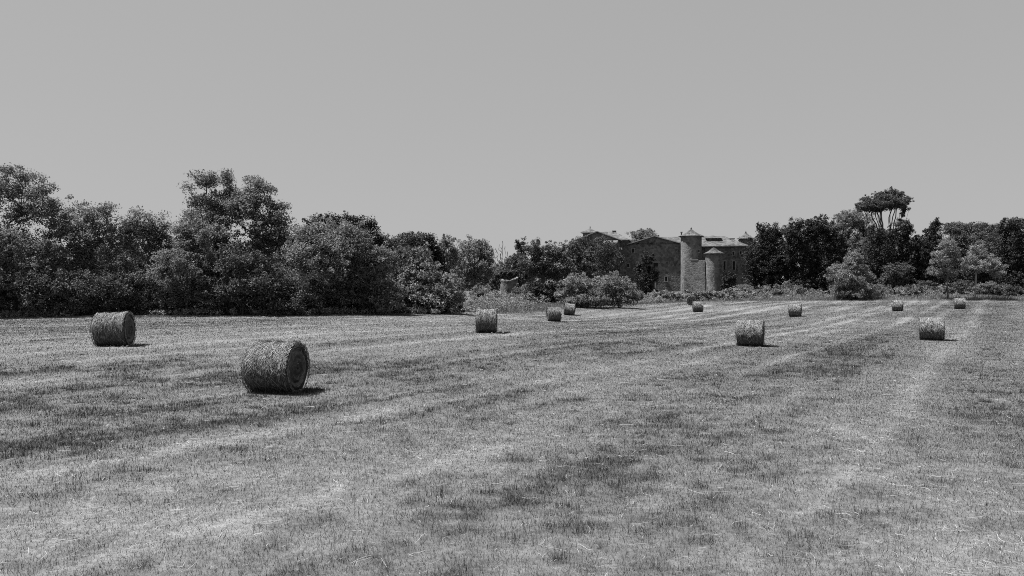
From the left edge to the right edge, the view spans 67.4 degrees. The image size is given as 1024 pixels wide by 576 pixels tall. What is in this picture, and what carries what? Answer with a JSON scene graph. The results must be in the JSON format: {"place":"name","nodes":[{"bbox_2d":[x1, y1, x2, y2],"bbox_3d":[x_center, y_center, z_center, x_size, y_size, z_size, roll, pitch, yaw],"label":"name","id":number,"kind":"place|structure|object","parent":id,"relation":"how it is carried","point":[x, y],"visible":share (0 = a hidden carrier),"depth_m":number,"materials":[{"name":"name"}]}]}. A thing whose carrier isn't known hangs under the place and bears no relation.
{"place":"outdoors","nodes":[
{"label":"outdoors","id":0,"kind":"place"},
{"bbox_2d":[0,288,1023,575],"bbox_3d":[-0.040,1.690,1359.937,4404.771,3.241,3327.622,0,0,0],"label":"ground","id":1,"kind":"structure","parent":0,"point":[642,544],"depth_m":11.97,"materials":[{"name":"grey plant"}]},
{"bbox_2d":[0,259,76,316],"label":"bush","id":2,"kind":"object","parent":1,"relation":"on","point":[20,289],"visible":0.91,"depth_m":61.09,"materials":[{"name":"grey plant"}]},
{"bbox_2d":[0,162,79,310],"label":"broadleaf tree","id":3,"kind":"object","parent":1,"relation":"on","point":[44,247],"visible":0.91,"depth_m":63.71,"materials":[{"name":"grey plant"}]},
{"bbox_2d":[49,199,137,312],"bbox_3d":[-35.388,-2.420,65.097,6.754,10.133,5.616,0,0,-30],"label":"broadleaf tree","id":4,"kind":"object","parent":1,"relation":"on","point":[86,250],"visible":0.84,"depth_m":64.36,"materials":[{"name":"grey plant"}]},
{"bbox_2d":[47,264,164,314],"bbox_3d":[-32.683,0.314,62.785,8.856,4.610,5.126,0,0,0],"label":"bush","id":5,"kind":"object","parent":1,"relation":"on","point":[117,297],"visible":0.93,"depth_m":62.07,"materials":[{"name":"grey plant"}]},
{"bbox_2d":[90,311,136,345],"bbox_3d":[-15.643,1.583,30.180,1.268,1.368,1.471,-2,0,-8],"label":"hay bale","id":6,"kind":"object","parent":1,"relation":"on","point":[112,329],"visible":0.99,"depth_m":29.67},
{"bbox_2d":[112,205,181,312],"bbox_3d":[-30.762,-2.214,65.144,5.716,9.647,4.908,0,0,29],"label":"broadleaf tree","id":7,"kind":"object","parent":1,"relation":"on","point":[150,232],"visible":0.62,"depth_m":64.58,"materials":[{"name":"grey plant"}]},
{"bbox_2d":[142,218,239,309],"bbox_3d":[-26.248,-1.593,63.002,7.876,8.408,5.623,0,0,0],"label":"bush","id":8,"kind":"object","parent":1,"relation":"on","point":[176,267],"visible":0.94,"depth_m":62.42,"materials":[{"name":"grey plant"}]},
{"bbox_2d":[170,168,245,309],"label":"broadleaf tree","id":9,"kind":"object","parent":1,"relation":"on","point":[214,217],"visible":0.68,"depth_m":67.37,"materials":[{"name":"grey plant"}]},
{"bbox_2d":[2,240,435,310],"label":"woodland","id":10,"kind":"object","parent":1,"relation":"on","point":[401,260],"visible":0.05,"depth_m":72.27,"materials":[{"name":"black plant"}]},
{"bbox_2d":[0,298,465,316],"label":"undergrowth","id":11,"kind":"object","parent":1,"relation":"on","point":[134,311],"visible":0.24,"depth_m":63.72,"materials":[{"name":"black plant"}]},
{"bbox_2d":[192,241,290,314],"bbox_3d":[-22.354,-0.670,62.416,8.009,6.500,4.729,0,0,22],"label":"bush","id":12,"kind":"object","parent":1,"relation":"on","point":[241,286],"visible":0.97,"depth_m":61.78,"materials":[{"name":"grey plant"}]},
{"bbox_2d":[221,175,298,306],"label":"broadleaf tree","id":13,"kind":"object","parent":1,"relation":"on","point":[251,200],"visible":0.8,"depth_m":66.63,"materials":[{"name":"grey plant"}]},
{"bbox_2d":[240,339,310,392],"bbox_3d":[-6.244,2.037,20.354,1.328,1.393,1.553,0,0,11],"label":"hay bale","id":14,"kind":"object","parent":1,"relation":"on","point":[278,365],"visible":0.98,"depth_m":19.85},
{"bbox_2d":[249,267,335,315],"bbox_3d":[-18.184,0.444,62.809,7.690,4.326,5.462,0,0,0],"label":"bush","id":15,"kind":"object","parent":1,"relation":"on","point":[282,302],"visible":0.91,"depth_m":61.90,"materials":[{"name":"grey plant"}]},
{"bbox_2d":[274,216,392,308],"bbox_3d":[-15.627,-1.830,65.757,9.002,8.822,9.306,0,0,39],"label":"broadleaf tree","id":16,"kind":"object","parent":1,"relation":"on","point":[342,244],"visible":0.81,"depth_m":64.69,"materials":[{"name":"grey plant"}]},
{"bbox_2d":[302,210,382,238],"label":"evergreen tree","id":17,"kind":"object","parent":1,"relation":"on","point":[355,219],"visible":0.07,"depth_m":79.14,"materials":[{"name":"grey plant"}]},
{"bbox_2d":[320,245,409,314],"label":"bush","id":18,"kind":"object","parent":1,"relation":"on","point":[382,291],"visible":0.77,"depth_m":65.40,"materials":[{"name":"grey plant"}]},
{"bbox_2d":[360,214,388,248],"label":"evergreen tree","id":19,"kind":"object","parent":1,"relation":"on","point":[370,225],"visible":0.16,"depth_m":78.79,"materials":[{"name":"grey plant"}]},
{"bbox_2d":[381,231,425,254],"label":"broadleaf tree","id":20,"kind":"object","parent":1,"relation":"on","point":[407,240],"visible":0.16,"depth_m":95.23,"materials":[{"name":"grey plant"}]},
{"bbox_2d":[375,302,464,313],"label":"bush","id":21,"kind":"object","parent":1,"relation":"on","point":[423,309],"visible":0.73,"depth_m":69.22,"materials":[{"name":"grey plant"}]},
{"bbox_2d":[389,257,467,310],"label":"bush","id":22,"kind":"object","parent":1,"relation":"on","point":[438,294],"visible":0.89,"depth_m":70.45,"materials":[{"name":"grey plant"}]},
{"bbox_2d":[412,232,452,286],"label":"broadleaf tree","id":23,"kind":"object","parent":1,"relation":"on","point":[437,253],"visible":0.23,"depth_m":97.55,"materials":[{"name":"grey plant"}]},
{"bbox_2d":[437,234,462,279],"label":"broadleaf tree","id":24,"kind":"object","parent":1,"relation":"on","point":[454,251],"visible":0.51,"depth_m":124.39,"materials":[{"name":"grey plant"}]},
{"bbox_2d":[452,234,495,291],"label":"broadleaf tree","id":25,"kind":"object","parent":1,"relation":"on","point":[483,260],"visible":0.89,"depth_m":129.08,"materials":[{"name":"grey plant"}]},
{"bbox_2d":[468,283,491,299],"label":"shrub","id":26,"kind":"object","parent":1,"relation":"on","point":[478,291],"visible":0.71,"depth_m":107.64,"materials":[{"name":"grey plant"}]},
{"bbox_2d":[475,308,497,332],"bbox_3d":[-1.402,1.770,42.067,1.191,1.358,1.455,0,0,1],"label":"hay bale","id":27,"kind":"object","parent":1,"relation":"on","point":[486,319],"visible":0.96,"depth_m":41.49},
{"bbox_2d":[480,290,510,299],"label":"shrub","id":28,"kind":"object","parent":1,"relation":"on","point":[498,294],"visible":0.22,"depth_m":103.42,"materials":[{"name":"grey plant"}]},
{"bbox_2d":[494,241,507,293],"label":"dead tree","id":29,"kind":"object","parent":1,"relation":"on","point":[500,256],"visible":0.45,"depth_m":126.00,"materials":[{"name":"grey plant"}]},
{"bbox_2d":[487,269,523,295],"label":"ruined turret","id":30,"kind":"object","parent":1,"relation":"on","point":[508,286],"visible":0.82,"depth_m":116.33,"materials":[{"name":"stone"}]},
{"bbox_2d":[0,283,1022,317],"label":"tall weeds","id":31,"kind":"object","parent":1,"relation":"on","point":[259,311],"visible":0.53,"depth_m":84.15,"materials":[{"name":"grey plant"}]},
{"bbox_2d":[450,263,575,290],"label":"woodland","id":32,"kind":"object","parent":1,"relation":"on","point":[499,286],"visible":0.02,"depth_m":200.09,"materials":[{"name":"black plant"}]},
{"bbox_2d":[495,251,536,283],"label":"evergreen tree","id":33,"kind":"object","parent":1,"relation":"on","point":[513,258],"visible":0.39,"depth_m":121.68,"materials":[{"name":"grey plant"}]},
{"bbox_2d":[514,236,525,287],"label":"poplar tree","id":34,"kind":"object","parent":1,"relation":"on","point":[518,246],"visible":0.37,"depth_m":129.58,"materials":[{"name":"grey plant"}]},
{"bbox_2d":[510,283,539,302],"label":"shrub","id":35,"kind":"object","parent":1,"relation":"on","point":[519,291],"visible":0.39,"depth_m":102.56,"materials":[{"name":"grey plant"}]},
{"bbox_2d":[515,237,577,282],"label":"broadleaf tree","id":36,"kind":"object","parent":1,"relation":"on","point":[536,265],"visible":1,"depth_m":111.19,"materials":[{"name":"grey plant"}]},
{"bbox_2d":[525,280,576,302],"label":"bush","id":37,"kind":"object","parent":1,"relation":"on","point":[545,290],"visible":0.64,"depth_m":100.28,"materials":[{"name":"grey plant"}]},
{"bbox_2d":[545,307,561,320],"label":"hay bale","id":38,"kind":"object","parent":1,"relation":"on","point":[553,313],"visible":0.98,"depth_m":70.11},
{"bbox_2d":[564,303,575,314],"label":"hay bale","id":39,"kind":"object","parent":1,"relation":"on","point":[569,308],"visible":1,"depth_m":86.49},
{"bbox_2d":[553,272,611,306],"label":"bush","id":40,"kind":"object","parent":1,"relation":"on","point":[594,295],"visible":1,"depth_m":96.16,"materials":[{"name":"grey plant"}]},
{"bbox_2d":[557,235,625,291],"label":"broadleaf tree","id":41,"kind":"object","parent":1,"relation":"on","point":[582,256],"visible":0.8,"depth_m":119.25,"materials":[{"name":"grey plant"}]},
{"bbox_2d":[574,227,631,292],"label":"farmhouse","id":42,"kind":"object","parent":1,"relation":"on","point":[621,241],"visible":0.34,"depth_m":162.79,"materials":[{"name":"stone"}]},
{"bbox_2d":[589,271,641,307],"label":"bush","id":43,"kind":"object","parent":1,"relation":"on","point":[617,296],"visible":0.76,"depth_m":99.39,"materials":[{"name":"grey plant"}]},
{"bbox_2d":[624,228,659,241],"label":"broadleaf tree","id":44,"kind":"object","parent":1,"relation":"on","point":[640,234],"visible":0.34,"depth_m":190.20,"materials":[{"name":"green plant"}]},
{"bbox_2d":[631,252,659,293],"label":"conifer","id":45,"kind":"object","parent":1,"relation":"on","point":[645,284],"visible":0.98,"depth_m":152.33,"materials":[{"name":"black plant"}]},
{"bbox_2d":[627,228,754,291],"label":"castle","id":46,"kind":"structure","parent":1,"relation":"on","point":[692,260],"depth_m":161.64,"materials":[{"name":"stone"}]},
{"bbox_2d":[686,296,695,304],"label":"hay bale","id":47,"kind":"object","parent":1,"relation":"on","point":[690,300],"visible":0.82,"depth_m":109.59},
{"bbox_2d":[692,301,703,311],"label":"hay bale","id":48,"kind":"object","parent":1,"relation":"on","point":[697,306],"visible":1,"depth_m":95.45},
{"bbox_2d":[636,287,767,300],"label":"hedge","id":49,"kind":"object","parent":1,"relation":"on","point":[708,294],"visible":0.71,"depth_m":129.64,"materials":[{"name":"grey plant"}]},
{"bbox_2d":[720,271,737,290],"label":"bush","id":50,"kind":"object","parent":1,"relation":"on","point":[729,280],"visible":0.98,"depth_m":151.89,"materials":[{"name":"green plant"}]},
{"bbox_2d":[733,284,753,292],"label":"shrub","id":51,"kind":"object","parent":1,"relation":"on","point":[741,287],"visible":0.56,"depth_m":145.52,"materials":[{"name":"grey plant"}]},
{"bbox_2d":[735,319,764,345],"bbox_3d":[11.860,2.203,38.205,1.329,1.356,1.445,0,0,23],"label":"hay bale","id":52,"kind":"object","parent":1,"relation":"on","point":[749,332],"visible":0.96,"depth_m":37.71},
{"bbox_2d":[741,221,796,291],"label":"evergreen tree","id":53,"kind":"object","parent":1,"relation":"on","point":[761,262],"visible":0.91,"depth_m":149.07,"materials":[{"name":"black plant"}]},
{"bbox_2d":[762,283,783,295],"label":"shrub","id":54,"kind":"object","parent":1,"relation":"on","point":[777,290],"visible":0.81,"depth_m":140.16,"materials":[{"name":"grey plant"}]},
{"bbox_2d":[781,280,793,293],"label":"shrub","id":55,"kind":"object","parent":1,"relation":"on","point":[788,284],"visible":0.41,"depth_m":143.04,"materials":[{"name":"grey plant"}]},
{"bbox_2d":[788,304,801,316],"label":"hay bale","id":56,"kind":"object","parent":1,"relation":"on","point":[795,310],"visible":1,"depth_m":79.20},
{"bbox_2d":[788,284,808,295],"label":"shrub","id":57,"kind":"object","parent":1,"relation":"on","point":[798,291],"visible":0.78,"depth_m":140.04,"materials":[{"name":"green plant"}]},
{"bbox_2d":[777,214,848,293],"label":"evergreen tree","id":58,"kind":"object","parent":1,"relation":"on","point":[814,264],"visible":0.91,"depth_m":145.93,"materials":[{"name":"black plant"}]},
{"bbox_2d":[821,249,877,299],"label":"bush","id":59,"kind":"object","parent":1,"relation":"on","point":[855,282],"visible":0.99,"depth_m":132.28,"materials":[{"name":"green plant"}]},
{"bbox_2d":[825,209,903,271],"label":"broadleaf tree","id":60,"kind":"object","parent":1,"relation":"on","point":[858,222],"visible":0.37,"depth_m":186.05,"materials":[{"name":"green plant"}]},
{"bbox_2d":[869,284,886,296],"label":"shrub","id":61,"kind":"object","parent":1,"relation":"on","point":[878,286],"visible":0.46,"depth_m":137.14,"materials":[{"name":"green plant"}]},
{"bbox_2d":[861,225,896,291],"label":"evergreen tree","id":62,"kind":"object","parent":1,"relation":"on","point":[875,238],"visible":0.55,"depth_m":151.62,"materials":[{"name":"black plant"}]},
{"bbox_2d":[738,235,1022,288],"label":"woodland","id":63,"kind":"object","parent":1,"relation":"on","point":[916,242],"visible":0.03,"depth_m":200.37,"materials":[{"name":"black plant"}]},
{"bbox_2d":[853,186,914,288],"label":"umbrella pine","id":64,"kind":"object","parent":1,"relation":"on","point":[881,201],"visible":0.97,"depth_m":170.40,"materials":[{"name":"grey plant"}]},
{"bbox_2d":[877,262,915,294],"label":"bush","id":65,"kind":"object","parent":1,"relation":"on","point":[896,278],"visible":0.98,"depth_m":140.09,"materials":[{"name":"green plant"}]},
{"bbox_2d":[892,300,903,310],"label":"hay bale","id":66,"kind":"object","parent":1,"relation":"on","point":[897,305],"visible":0.92,"depth_m":90.84},
{"bbox_2d":[881,218,925,288],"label":"evergreen tree","id":67,"kind":"object","parent":1,"relation":"on","point":[905,229],"visible":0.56,"depth_m":154.39,"materials":[{"name":"black plant"}]},
{"bbox_2d":[898,284,919,295],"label":"shrub","id":68,"kind":"object","parent":1,"relation":"on","point":[912,292],"visible":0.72,"depth_m":136.84,"materials":[{"name":"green plant"}]},
{"bbox_2d":[911,280,940,293],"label":"shrub","id":69,"kind":"object","parent":1,"relation":"on","point":[928,283],"visible":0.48,"depth_m":144.02,"materials":[{"name":"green plant"}]},
{"bbox_2d":[908,217,951,290],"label":"conifer","id":70,"kind":"object","parent":1,"relation":"on","point":[929,240],"visible":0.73,"depth_m":153.26,"materials":[{"name":"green plant"}]},
{"bbox_2d":[919,316,944,339],"bbox_3d":[23.522,2.261,43.039,1.289,1.338,1.438,0,0,29],"label":"hay bale","id":71,"kind":"object","parent":1,"relation":"on","point":[932,328],"visible":0.96,"depth_m":42.55},
{"bbox_2d":[934,284,951,294],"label":"shrub","id":72,"kind":"object","parent":1,"relation":"on","point":[944,289],"visible":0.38,"depth_m":141.62,"materials":[{"name":"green plant"}]},
{"bbox_2d":[926,237,961,298],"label":"young tree","id":73,"kind":"object","parent":1,"relation":"on","point":[941,256],"visible":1,"depth_m":131.64,"materials":[{"name":"grey plant"}]},
{"bbox_2d":[953,298,965,308],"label":"hay bale","id":74,"kind":"object","parent":1,"relation":"on","point":[959,303],"visible":1,"depth_m":93.14},
{"bbox_2d":[945,279,977,294],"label":"shrub","id":75,"kind":"object","parent":1,"relation":"on","point":[960,287],"visible":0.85,"depth_m":140.51,"materials":[{"name":"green plant"}]},
{"bbox_2d":[936,221,992,283],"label":"broadleaf tree","id":76,"kind":"object","parent":1,"relation":"on","point":[960,233],"visible":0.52,"depth_m":174.02,"materials":[{"name":"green plant"}]},
{"bbox_2d":[958,240,1007,298],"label":"young tree","id":77,"kind":"object","parent":1,"relation":"on","point":[986,262],"visible":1,"depth_m":131.78,"materials":[{"name":"grey plant"}]},
{"bbox_2d":[962,221,1003,287],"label":"broadleaf tree","id":78,"kind":"object","parent":1,"relation":"on","point":[983,277],"visible":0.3,"depth_m":177.27,"materials":[{"name":"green plant"}]},
{"bbox_2d":[976,281,1002,296],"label":"shrub","id":79,"kind":"object","parent":1,"relation":"on","point":[990,286],"visible":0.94,"depth_m":138.99,"materials":[{"name":"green plant"}]},
{"bbox_2d":[991,216,1023,288],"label":"evergreen tree","id":80,"kind":"object","parent":1,"relation":"on","point":[1014,276],"visible":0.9,"depth_m":145.26,"materials":[{"name":"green plant"}]},
{"bbox_2d":[995,282,1023,296],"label":"shrub","id":81,"kind":"object","parent":1,"relation":"on","point":[1012,290],"visible":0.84,"depth_m":137.86,"materials":[{"name":"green plant"}]},
{"bbox_2d":[0,316,1023,575],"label":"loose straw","id":82,"kind":"object","parent":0,"point":[482,450],"visible":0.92,"depth_m":11.78,"materials":[{"name":"grey plant"}]},
{"bbox_2d":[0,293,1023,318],"bbox_3d":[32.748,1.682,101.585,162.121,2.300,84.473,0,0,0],"label":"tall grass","id":83,"kind":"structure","parent":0,"point":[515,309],"depth_m":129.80,"materials":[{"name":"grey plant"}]},
{"bbox_2d":[0,0,1023,287],"label":"sky","id":84,"kind":"structure","parent":0,"point":[495,121],"materials":[{"name":"grey"}]}
]}

